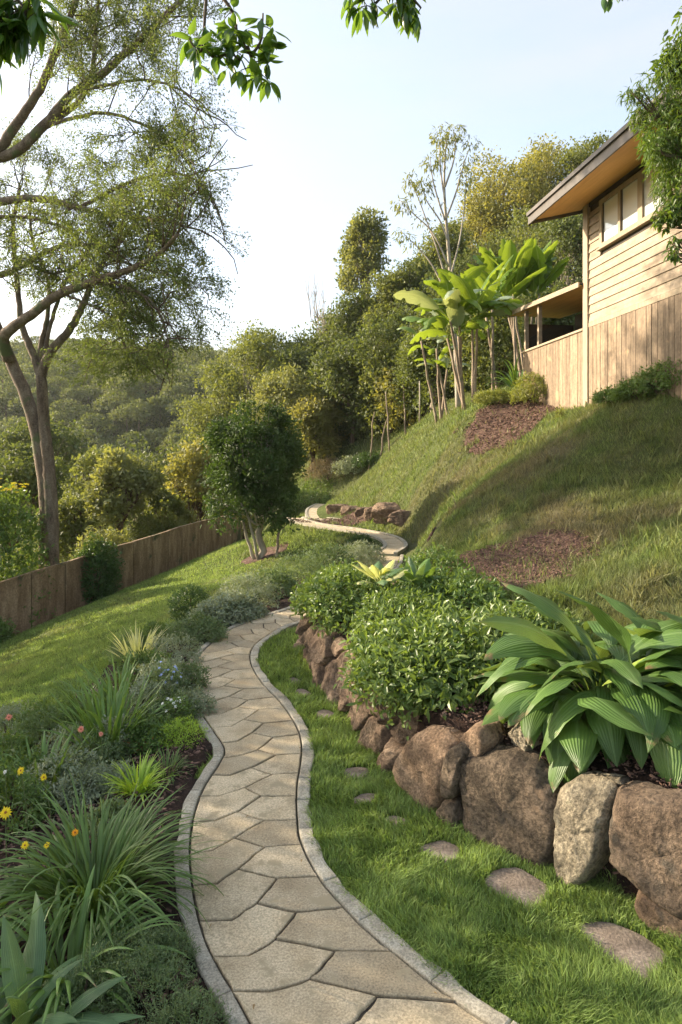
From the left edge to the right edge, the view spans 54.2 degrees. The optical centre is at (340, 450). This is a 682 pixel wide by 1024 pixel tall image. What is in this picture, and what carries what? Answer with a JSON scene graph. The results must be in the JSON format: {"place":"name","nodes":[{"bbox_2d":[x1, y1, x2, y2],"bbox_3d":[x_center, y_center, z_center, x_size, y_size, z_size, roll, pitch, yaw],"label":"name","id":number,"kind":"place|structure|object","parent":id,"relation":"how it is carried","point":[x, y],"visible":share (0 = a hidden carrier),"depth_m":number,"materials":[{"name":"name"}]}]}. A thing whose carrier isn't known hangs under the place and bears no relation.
{"place":"outdoors","nodes":[
{"label":"outdoors","id":0,"kind":"place"},
{"bbox_2d":[0,0,80,97],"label":"hanging branch","id":1,"kind":"object","parent":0,"point":[23,24],"visible":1,"depth_m":2.58,"materials":[{"name":"green plant"}]},
{"bbox_2d":[169,0,290,102],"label":"hanging branch","id":2,"kind":"object","parent":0,"point":[191,51],"visible":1,"depth_m":2.99,"materials":[{"name":"green plant"}]},
{"bbox_2d":[0,329,681,1022],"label":"ground","id":3,"kind":"structure","parent":0,"point":[412,547],"depth_m":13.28,"materials":[{"name":"plant"}]},
{"bbox_2d":[0,477,57,626],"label":"flowering bush","id":4,"kind":"object","parent":3,"relation":"on","point":[9,521],"visible":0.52,"depth_m":16.74,"materials":[{"name":"green plant"}]},
{"bbox_2d":[0,440,70,575],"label":"garden tree","id":5,"kind":"object","parent":3,"relation":"on","point":[19,467],"visible":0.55,"depth_m":26.45,"materials":[{"name":"green plant"}]},
{"bbox_2d":[0,412,96,522],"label":"garden tree","id":6,"kind":"object","parent":3,"relation":"on","point":[67,439],"visible":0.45,"depth_m":44.87,"materials":[{"name":"green plant"}]},
{"bbox_2d":[31,490,103,561],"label":"garden tree","id":7,"kind":"object","parent":3,"relation":"on","point":[72,515],"visible":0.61,"depth_m":29.22,"materials":[{"name":"green plant"}]},
{"bbox_2d":[68,529,125,604],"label":"fence creeper","id":8,"kind":"object","parent":3,"relation":"on","point":[105,563],"visible":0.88,"depth_m":18.22,"materials":[{"name":"green plant"}]},
{"bbox_2d":[60,442,136,533],"bbox_3d":[-13.071,5.376,35.947,4.181,11.665,3.533,0,0,0],"label":"garden tree","id":9,"kind":"object","parent":3,"relation":"on","point":[90,459],"visible":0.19,"depth_m":35.40,"materials":[{"name":"green plant"}]},
{"bbox_2d":[0,515,240,639],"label":"garden fence","id":10,"kind":"object","parent":3,"relation":"on","point":[146,558],"visible":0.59,"depth_m":18.58,"materials":[{"name":"wood"}]},
{"bbox_2d":[0,0,251,568],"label":"spreading tree","id":11,"kind":"object","parent":3,"relation":"on","point":[116,297],"visible":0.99,"depth_m":15.90,"materials":[{"name":"green plant"}]},
{"bbox_2d":[81,446,173,542],"bbox_3d":[-8.009,2.868,25.086,3.255,6.060,3.465,0,0,0],"label":"garden tree","id":12,"kind":"object","parent":3,"relation":"on","point":[120,484],"visible":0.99,"depth_m":24.46,"materials":[{"name":"green plant"}]},
{"bbox_2d":[0,577,304,1023],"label":"soil bed","id":13,"kind":"object","parent":3,"relation":"on","point":[190,782],"visible":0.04,"depth_m":4.48,"materials":[{"name":"soil"}]},
{"bbox_2d":[0,758,54,843],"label":"border herb","id":14,"kind":"object","parent":13,"relation":"on","point":[31,789],"visible":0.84,"depth_m":4.56,"materials":[{"name":"green plant"}]},
{"bbox_2d":[0,722,108,801],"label":"iris clump","id":15,"kind":"object","parent":13,"relation":"on","point":[44,747],"visible":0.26,"depth_m":5.19,"materials":[{"name":"green plant"}]},
{"bbox_2d":[16,743,98,810],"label":"border herb","id":16,"kind":"object","parent":13,"relation":"on","point":[47,761],"visible":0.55,"depth_m":4.97,"materials":[{"name":"plant"}]},
{"bbox_2d":[0,891,144,1023],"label":"broad leaf herb","id":17,"kind":"object","parent":13,"relation":"on","point":[16,961],"visible":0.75,"depth_m":2.75,"materials":[{"name":"plant"}]},
{"bbox_2d":[27,952,134,1023],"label":"border herb","id":18,"kind":"object","parent":13,"relation":"on","point":[85,988],"visible":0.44,"depth_m":2.79,"materials":[{"name":"green plant"}]},
{"bbox_2d":[51,759,117,813],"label":"border herb","id":19,"kind":"object","parent":13,"relation":"on","point":[78,772],"visible":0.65,"depth_m":4.73,"materials":[{"name":"plant"}]},
{"bbox_2d":[0,865,191,1023],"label":"strap leaf clump","id":20,"kind":"object","parent":13,"relation":"on","point":[78,932],"visible":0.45,"depth_m":3.06,"materials":[{"name":"plant"}]},
{"bbox_2d":[61,725,131,776],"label":"border herb","id":21,"kind":"object","parent":13,"relation":"on","point":[119,751],"visible":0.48,"depth_m":5.27,"materials":[{"name":"green plant"}]},
{"bbox_2d":[65,938,145,1013],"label":"border herb","id":22,"kind":"object","parent":13,"relation":"on","point":[97,963],"visible":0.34,"depth_m":2.89,"materials":[{"name":"green plant"}]},
{"bbox_2d":[83,758,138,800],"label":"border herb","id":23,"kind":"object","parent":13,"relation":"on","point":[110,770],"visible":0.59,"depth_m":4.79,"materials":[{"name":"plant"}]},
{"bbox_2d":[58,646,164,711],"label":"iris clump","id":24,"kind":"object","parent":13,"relation":"on","point":[105,685],"visible":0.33,"depth_m":6.61,"materials":[{"name":"green plant"}]},
{"bbox_2d":[41,666,185,760],"bbox_3d":[-1.962,2.216,5.587,1.137,0.738,1.134,0,0,28],"label":"iris clump","id":25,"kind":"object","parent":13,"relation":"on","point":[115,707],"visible":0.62,"depth_m":5.66,"materials":[{"name":"green plant"}]},
{"bbox_2d":[0,768,227,971],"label":"fountain grass","id":26,"kind":"object","parent":13,"relation":"on","point":[116,862],"depth_m":3.52,"materials":[{"name":"green plant"}]},
{"bbox_2d":[77,919,177,1007],"bbox_3d":[-0.959,2.282,3.005,0.476,0.320,0.362,0,0,0],"label":"border herb","id":27,"kind":"object","parent":13,"relation":"on","point":[136,941],"visible":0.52,"depth_m":2.98,"materials":[{"name":"green plant"}]},
{"bbox_2d":[95,748,174,807],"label":"lime tuft","id":28,"kind":"object","parent":13,"relation":"on","point":[145,778],"visible":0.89,"depth_m":4.71,"materials":[{"name":"green plant"}]},
{"bbox_2d":[116,707,183,757],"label":"border herb","id":29,"kind":"object","parent":13,"relation":"on","point":[148,729],"visible":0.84,"depth_m":5.41,"materials":[{"name":"green plant"}]},
{"bbox_2d":[108,941,203,1023],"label":"border herb","id":30,"kind":"object","parent":13,"relation":"on","point":[145,1004],"visible":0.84,"depth_m":2.84,"materials":[{"name":"green plant"}]},
{"bbox_2d":[131,917,200,987],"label":"border herb","id":31,"kind":"object","parent":13,"relation":"on","point":[172,932],"visible":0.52,"depth_m":3.08,"materials":[{"name":"green plant"}]},
{"bbox_2d":[150,980,233,1023],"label":"border herb","id":32,"kind":"object","parent":13,"relation":"on","point":[175,1017],"visible":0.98,"depth_m":2.72,"materials":[{"name":"green plant"}]},
{"bbox_2d":[159,607,229,646],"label":"silver shrub","id":33,"kind":"object","parent":13,"relation":"on","point":[208,623],"visible":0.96,"depth_m":8.32,"materials":[{"name":"grey plant"}]},
{"bbox_2d":[188,591,253,627],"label":"silver shrub","id":34,"kind":"object","parent":13,"relation":"on","point":[222,603],"visible":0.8,"depth_m":9.14,"materials":[{"name":"green plant"}]},
{"bbox_2d":[213,570,283,608],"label":"silver shrub","id":35,"kind":"object","parent":13,"relation":"on","point":[259,587],"visible":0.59,"depth_m":10.31,"materials":[{"name":"green plant"}]},
{"bbox_2d":[239,562,299,600],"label":"silver shrub","id":36,"kind":"object","parent":13,"relation":"on","point":[279,576],"visible":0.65,"depth_m":11.12,"materials":[{"name":"grey plant"}]},
{"bbox_2d":[0,398,681,1023],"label":"bark chips","id":37,"kind":"object","parent":13,"relation":"on","point":[502,568],"visible":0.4,"depth_m":8.74,"materials":[{"name":"wood"}]},
{"bbox_2d":[127,505,188,541],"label":"gully bush","id":38,"kind":"object","parent":3,"relation":"on","point":[139,528],"visible":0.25,"depth_m":25.62,"materials":[{"name":"green plant"}]},
{"bbox_2d":[131,488,198,537],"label":"garden tree","id":39,"kind":"object","parent":3,"relation":"on","point":[174,501],"visible":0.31,"depth_m":26.75,"materials":[{"name":"green plant"}]},
{"bbox_2d":[0,526,370,778],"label":"lawn grass","id":40,"kind":"structure","parent":3,"relation":"on","point":[115,624],"depth_m":12.78,"materials":[{"name":"plant"}]},
{"bbox_2d":[167,584,210,622],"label":"ball shrub","id":41,"kind":"object","parent":40,"relation":"on","point":[177,611],"visible":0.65,"depth_m":10.14,"materials":[{"name":"green plant"}]},
{"bbox_2d":[0,290,385,575],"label":"forest","id":42,"kind":"object","parent":3,"relation":"on","point":[131,406],"visible":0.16,"depth_m":134.94,"materials":[{"name":"green plant"}]},
{"bbox_2d":[161,436,229,522],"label":"garden tree","id":43,"kind":"object","parent":3,"relation":"on","point":[191,487],"visible":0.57,"depth_m":30.40,"materials":[{"name":"green plant"}]},
{"bbox_2d":[171,352,253,454],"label":"slope tree","id":44,"kind":"object","parent":3,"relation":"on","point":[199,410],"visible":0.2,"depth_m":48.56,"materials":[{"name":"green plant"}]},
{"bbox_2d":[199,317,291,422],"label":"slope tree","id":45,"kind":"object","parent":3,"relation":"on","point":[257,342],"visible":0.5,"depth_m":46.36,"materials":[{"name":"green plant"}]},
{"bbox_2d":[190,399,308,559],"bbox_3d":[-2.552,0.890,18.563,3.357,4.728,3.333,0,0,0],"label":"lawn tree","id":46,"kind":"object","parent":3,"relation":"on","point":[254,462],"visible":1,"depth_m":18.10,"materials":[{"name":"green plant"}]},
{"bbox_2d":[174,560,363,1023],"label":"path kerb","id":47,"kind":"structure","parent":3,"relation":"on","point":[209,973],"depth_m":3.51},
{"bbox_2d":[234,359,313,472],"bbox_3d":[-3.593,-1.282,40.063,6.242,8.381,5.346,0,0,0],"label":"slope tree","id":48,"kind":"object","parent":3,"relation":"on","point":[283,387],"visible":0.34,"depth_m":39.03,"materials":[{"name":"green plant"}]},
{"bbox_2d":[254,340,334,403],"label":"slope tree","id":49,"kind":"object","parent":3,"relation":"on","point":[298,356],"visible":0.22,"depth_m":43.58,"materials":[{"name":"green plant"}]},
{"bbox_2d":[284,391,345,469],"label":"slope tree","id":50,"kind":"object","parent":3,"relation":"on","point":[318,416],"visible":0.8,"depth_m":36.94,"materials":[{"name":"green plant"}]},
{"bbox_2d":[292,538,358,578],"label":"silver shrub","id":51,"kind":"object","parent":3,"relation":"on","point":[327,550],"visible":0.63,"depth_m":12.49,"materials":[{"name":"grey plant"}]},
{"bbox_2d":[190,555,483,1023],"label":"path paving","id":52,"kind":"structure","parent":3,"relation":"on","point":[355,976],"depth_m":3.54,"materials":[{"name":"stone"}]},
{"bbox_2d":[302,327,389,444],"bbox_3d":[0.770,-3.570,38.095,6.030,6.685,5.582,0,0,0],"label":"slope tree","id":53,"kind":"object","parent":3,"relation":"on","point":[333,378],"visible":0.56,"depth_m":37.09,"materials":[{"name":"green plant"}]},
{"bbox_2d":[313,280,386,354],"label":"slope tree","id":54,"kind":"object","parent":3,"relation":"on","point":[350,308],"visible":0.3,"depth_m":43.05,"materials":[{"name":"green plant"}]},
{"bbox_2d":[293,615,420,775],"bbox_3d":[0.603,2.152,4.432,1.844,0.583,8.753,0,0,-4],"label":"rock bank","id":55,"kind":"object","parent":3,"relation":"on","point":[320,654],"visible":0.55,"depth_m":5.94,"materials":[{"name":"stone"}]},
{"bbox_2d":[392,724,464,813],"bbox_3d":[0.615,2.163,4.587,0.328,0.570,0.574,0,0,-37],"label":"boulder","id":56,"kind":"object","parent":55,"relation":"on","point":[417,768],"visible":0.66,"depth_m":4.48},
{"bbox_2d":[333,205,393,299],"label":"gum tree","id":57,"kind":"object","parent":3,"relation":"on","point":[366,238],"visible":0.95,"depth_m":45.25,"materials":[{"name":"green plant"}]},
{"bbox_2d":[346,304,419,421],"bbox_3d":[3.120,-4.642,36.139,5.727,6.612,4.972,0,0,25],"label":"slope tree","id":58,"kind":"object","parent":3,"relation":"on","point":[386,331],"visible":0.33,"depth_m":35.33,"materials":[{"name":"green plant"}]},
{"bbox_2d":[349,334,417,442],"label":"understorey bush","id":59,"kind":"object","parent":3,"relation":"on","point":[365,380],"visible":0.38,"depth_m":35.02,"materials":[{"name":"green plant"}]},
{"bbox_2d":[341,0,425,42],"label":"hanging branch","id":60,"kind":"object","parent":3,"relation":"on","point":[407,17],"visible":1,"depth_m":3.21,"materials":[{"name":"green plant"}]},
{"bbox_2d":[250,554,518,1023],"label":"path kerb","id":61,"kind":"structure","parent":3,"relation":"on","point":[477,1008],"depth_m":3.51,"materials":[{"name":"concrete"}]},
{"bbox_2d":[356,264,419,343],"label":"slope tree","id":62,"kind":"object","parent":3,"relation":"on","point":[389,284],"visible":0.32,"depth_m":41.45,"materials":[{"name":"green plant"}]},
{"bbox_2d":[371,358,430,430],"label":"understorey bush","id":63,"kind":"object","parent":3,"relation":"on","point":[384,384],"visible":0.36,"depth_m":34.02,"materials":[{"name":"green plant"}]},
{"bbox_2d":[384,253,438,321],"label":"slope tree","id":64,"kind":"object","parent":3,"relation":"on","point":[412,268],"visible":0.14,"depth_m":40.95,"materials":[{"name":"green plant"}]},
{"bbox_2d":[386,313,453,421],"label":"understorey bush","id":65,"kind":"object","parent":3,"relation":"on","point":[400,387],"visible":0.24,"depth_m":33.12,"materials":[{"name":"green plant"}]},
{"bbox_2d":[396,327,471,424],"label":"paddle leaf plant","id":66,"kind":"object","parent":3,"relation":"on","point":[442,359],"visible":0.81,"depth_m":24.69,"materials":[{"name":"green plant"}]},
{"bbox_2d":[397,312,470,411],"bbox_3d":[4.418,-4.190,32.011,3.562,5.157,3.974,0,0,0],"label":"slope tree","id":67,"kind":"object","parent":3,"relation":"on","point":[407,365],"visible":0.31,"depth_m":31.29,"materials":[{"name":"green plant"}]},
{"bbox_2d":[398,304,470,413],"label":"understorey bush","id":68,"kind":"object","parent":3,"relation":"on","point":[434,388],"visible":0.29,"depth_m":31.08,"materials":[{"name":"green plant"}]},
{"bbox_2d":[389,121,481,407],"bbox_3d":[3.875,-7.579,27.577,3.915,12.327,1.703,0,0,0],"label":"thin tree","id":69,"kind":"object","parent":3,"relation":"on","point":[445,214],"visible":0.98,"depth_m":27.32,"materials":[{"name":"grey plant"}]},
{"bbox_2d":[405,216,474,281],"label":"slope tree","id":70,"kind":"object","parent":3,"relation":"on","point":[429,244],"visible":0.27,"depth_m":46.93,"materials":[{"name":"green plant"}]},
{"bbox_2d":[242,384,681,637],"bbox_3d":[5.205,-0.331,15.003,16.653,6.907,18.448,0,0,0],"label":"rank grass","id":71,"kind":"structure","parent":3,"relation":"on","point":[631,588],"depth_m":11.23,"materials":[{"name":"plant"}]},
{"bbox_2d":[393,260,530,409],"bbox_3d":[3.844,-3.828,22.312,4.416,5.102,4.720,0,0,0],"label":"paddle leaf plant","id":72,"kind":"object","parent":3,"relation":"on","point":[460,302],"visible":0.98,"depth_m":21.52,"materials":[{"name":"green plant"}]},
{"bbox_2d":[253,626,681,1023],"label":"grass","id":73,"kind":"structure","parent":3,"relation":"on","point":[577,976],"depth_m":3.47,"materials":[{"name":"plant"}]},
{"bbox_2d":[347,398,594,597],"bbox_3d":[3.590,0.353,15.720,6.780,5.054,16.440,0,0,0],"label":"mulch bed","id":74,"kind":"object","parent":3,"relation":"on","point":[490,436],"visible":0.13,"depth_m":10.14,"materials":[{"name":"soil"}]},
{"bbox_2d":[440,312,513,394],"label":"understorey bush","id":75,"kind":"object","parent":3,"relation":"on","point":[495,344],"visible":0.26,"depth_m":28.90,"materials":[{"name":"green plant"}]},
{"bbox_2d":[435,185,528,271],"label":"slope tree","id":76,"kind":"object","parent":3,"relation":"on","point":[478,215],"visible":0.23,"depth_m":50.03,"materials":[{"name":"green plant"}]},
{"bbox_2d":[305,527,681,900],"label":"soil bed","id":77,"kind":"object","parent":3,"relation":"on","point":[628,886],"visible":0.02,"depth_m":4.20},
{"bbox_2d":[288,558,408,638],"bbox_3d":[0.093,1.602,7.614,1.591,0.689,2.007,0,0,-32],"label":"mounding shrub","id":78,"kind":"object","parent":77,"relation":"on","point":[321,592],"visible":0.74,"depth_m":7.18,"materials":[{"name":"green plant"}]},
{"bbox_2d":[347,582,459,632],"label":"mounding shrub","id":79,"kind":"object","parent":77,"relation":"on","point":[394,601],"visible":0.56,"depth_m":6.59,"materials":[{"name":"green plant"}]},
{"bbox_2d":[333,620,480,740],"bbox_3d":[0.571,1.714,5.336,1.328,0.636,1.403,0,0,-41],"label":"mounding shrub","id":80,"kind":"object","parent":77,"relation":"on","point":[360,672],"visible":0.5,"depth_m":5.06,"materials":[{"name":"green plant"}]},
{"bbox_2d":[391,542,481,594],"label":"shrub","id":81,"kind":"object","parent":77,"relation":"on","point":[439,558],"visible":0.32,"depth_m":8.26,"materials":[{"name":"green plant"}]},
{"bbox_2d":[338,593,544,721],"bbox_3d":[0.918,1.646,5.603,1.900,0.790,2.113,0,0,0],"label":"mounding shrub","id":82,"kind":"object","parent":77,"relation":"on","point":[484,637],"visible":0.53,"depth_m":5.15,"materials":[{"name":"green plant"}]},
{"bbox_2d":[436,794,463,827],"bbox_3d":[0.741,2.353,4.329,0.256,0.252,0.181,0,0,-40],"label":"boulder","id":83,"kind":"object","parent":77,"relation":"on","point":[451,810],"visible":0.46,"depth_m":4.24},
{"bbox_2d":[440,741,469,798],"bbox_3d":[0.784,2.030,4.302,0.301,0.397,0.183,0,0,-36],"label":"boulder","id":84,"kind":"object","parent":83,"relation":"on","point":[456,756],"visible":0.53,"depth_m":4.21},
{"bbox_2d":[392,560,515,615],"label":"mounding shrub","id":85,"kind":"object","parent":77,"relation":"on","point":[471,586],"visible":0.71,"depth_m":7.10,"materials":[{"name":"green plant"}]},
{"bbox_2d":[468,582,681,792],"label":"broad leaf plant","id":86,"kind":"object","parent":77,"relation":"on","point":[619,711],"visible":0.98,"depth_m":4.01,"materials":[{"name":"plant"}]},
{"bbox_2d":[593,592,681,704],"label":"broad leaf plant","id":87,"kind":"object","parent":77,"relation":"on","point":[635,630],"visible":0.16,"depth_m":4.34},
{"bbox_2d":[462,293,542,393],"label":"understorey bush","id":88,"kind":"object","parent":3,"relation":"on","point":[520,321],"visible":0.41,"depth_m":27.99,"materials":[{"name":"green plant"}]},
{"bbox_2d":[460,255,545,389],"bbox_3d":[5.536,-4.375,24.016,2.741,5.250,2.516,0,0,-9],"label":"paddle leaf plant","id":89,"kind":"object","parent":3,"relation":"on","point":[478,282],"visible":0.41,"depth_m":23.87,"materials":[{"name":"green plant"}]},
{"bbox_2d":[456,144,563,254],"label":"slope tree","id":90,"kind":"object","parent":3,"relation":"on","point":[521,192],"visible":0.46,"depth_m":50.05,"materials":[{"name":"green plant"}]},
{"bbox_2d":[459,742,564,867],"bbox_3d":[1.064,2.148,4.078,0.718,0.642,0.357,0,0,42],"label":"boulder","id":91,"kind":"object","parent":3,"relation":"on","point":[509,799],"visible":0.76,"depth_m":3.97,"materials":[{"name":"stone"}]},
{"bbox_2d":[459,721,504,756],"bbox_3d":[0.911,1.862,4.291,0.263,0.261,0.242,0,0,-44],"label":"boulder","id":92,"kind":"object","parent":91,"relation":"on","point":[478,739],"visible":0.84,"depth_m":4.19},
{"bbox_2d":[485,867,548,910],"bbox_3d":[0.967,2.408,3.644,0.325,0.058,0.347,0,0,-43],"label":"stepping stone","id":93,"kind":"object","parent":3,"relation":"on","point":[517,880],"visible":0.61,"depth_m":3.67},
{"bbox_2d":[467,238,568,376],"bbox_3d":[6.720,-5.154,25.435,3.705,6.122,3.235,0,0,29],"label":"paddle leaf plant","id":94,"kind":"object","parent":3,"relation":"on","point":[530,257],"visible":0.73,"depth_m":25.07,"materials":[{"name":"green plant"}]},
{"bbox_2d":[462,203,573,289],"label":"slope tree","id":95,"kind":"object","parent":3,"relation":"on","point":[518,239],"visible":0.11,"depth_m":43.81,"materials":[{"name":"green plant"}]},
{"bbox_2d":[507,371,547,405],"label":"porch shrub","id":96,"kind":"object","parent":3,"relation":"on","point":[523,394],"visible":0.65,"depth_m":19.31,"materials":[{"name":"green plant"}]},
{"bbox_2d":[458,590,597,645],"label":"mounding shrub","id":97,"kind":"object","parent":3,"relation":"on","point":[529,614],"visible":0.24,"depth_m":6.05,"materials":[{"name":"green plant"}]},
{"bbox_2d":[496,132,590,236],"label":"slope tree","id":98,"kind":"object","parent":3,"relation":"on","point":[540,153],"visible":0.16,"depth_m":52.15,"materials":[{"name":"green plant"}]},
{"bbox_2d":[533,214,582,289],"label":"slope tree","id":99,"kind":"object","parent":3,"relation":"on","point":[569,237],"visible":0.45,"depth_m":38.37,"materials":[{"name":"green plant"}]},
{"bbox_2d":[550,130,613,186],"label":"slope tree","id":100,"kind":"object","parent":3,"relation":"on","point":[577,158],"visible":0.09,"depth_m":49.48,"materials":[{"name":"green plant"}]},
{"bbox_2d":[553,771,630,885],"bbox_3d":[1.388,2.115,3.730,0.347,0.626,0.323,0,0,-30],"label":"boulder","id":101,"kind":"object","parent":3,"relation":"on","point":[582,814],"visible":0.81,"depth_m":3.64,"materials":[{"name":"stone"}]},
{"bbox_2d":[507,88,681,408],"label":"house","id":102,"kind":"structure","parent":3,"relation":"on","point":[625,296],"depth_m":15.18,"materials":[{"name":"paint"}]},
{"bbox_2d":[596,159,670,250],"bbox_3d":[6.337,-5.367,14.558,0.126,1.185,2.860,0,0,-7],"label":"window","id":103,"kind":"structure","parent":102,"relation":"in","point":[626,209],"depth_m":14.76,"materials":[{"name":"beige glass"}]},
{"bbox_2d":[578,921,665,984],"bbox_3d":[1.368,2.408,3.214,0.306,0.060,0.430,0,0,-28],"label":"stepping stone","id":104,"kind":"object","parent":3,"relation":"on","point":[633,948],"visible":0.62,"depth_m":3.21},
{"bbox_2d":[616,6,681,265],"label":"overhanging tree","id":105,"kind":"object","parent":3,"relation":"on","point":[662,142],"visible":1,"depth_m":8.13,"materials":[{"name":"green plant"}]},
{"bbox_2d":[634,890,681,940],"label":"boulder","id":106,"kind":"object","parent":3,"relation":"on","point":[648,911],"visible":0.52,"depth_m":3.29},
{"bbox_2d":[609,780,681,918],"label":"boulder","id":107,"kind":"object","parent":106,"relation":"on","point":[645,839],"visible":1,"depth_m":3.35,"materials":[{"name":"stone"}]},
{"bbox_2d":[0,0,681,351],"label":"sky","id":108,"kind":"structure","parent":0,"point":[355,114],"materials":[{"name":"white"}]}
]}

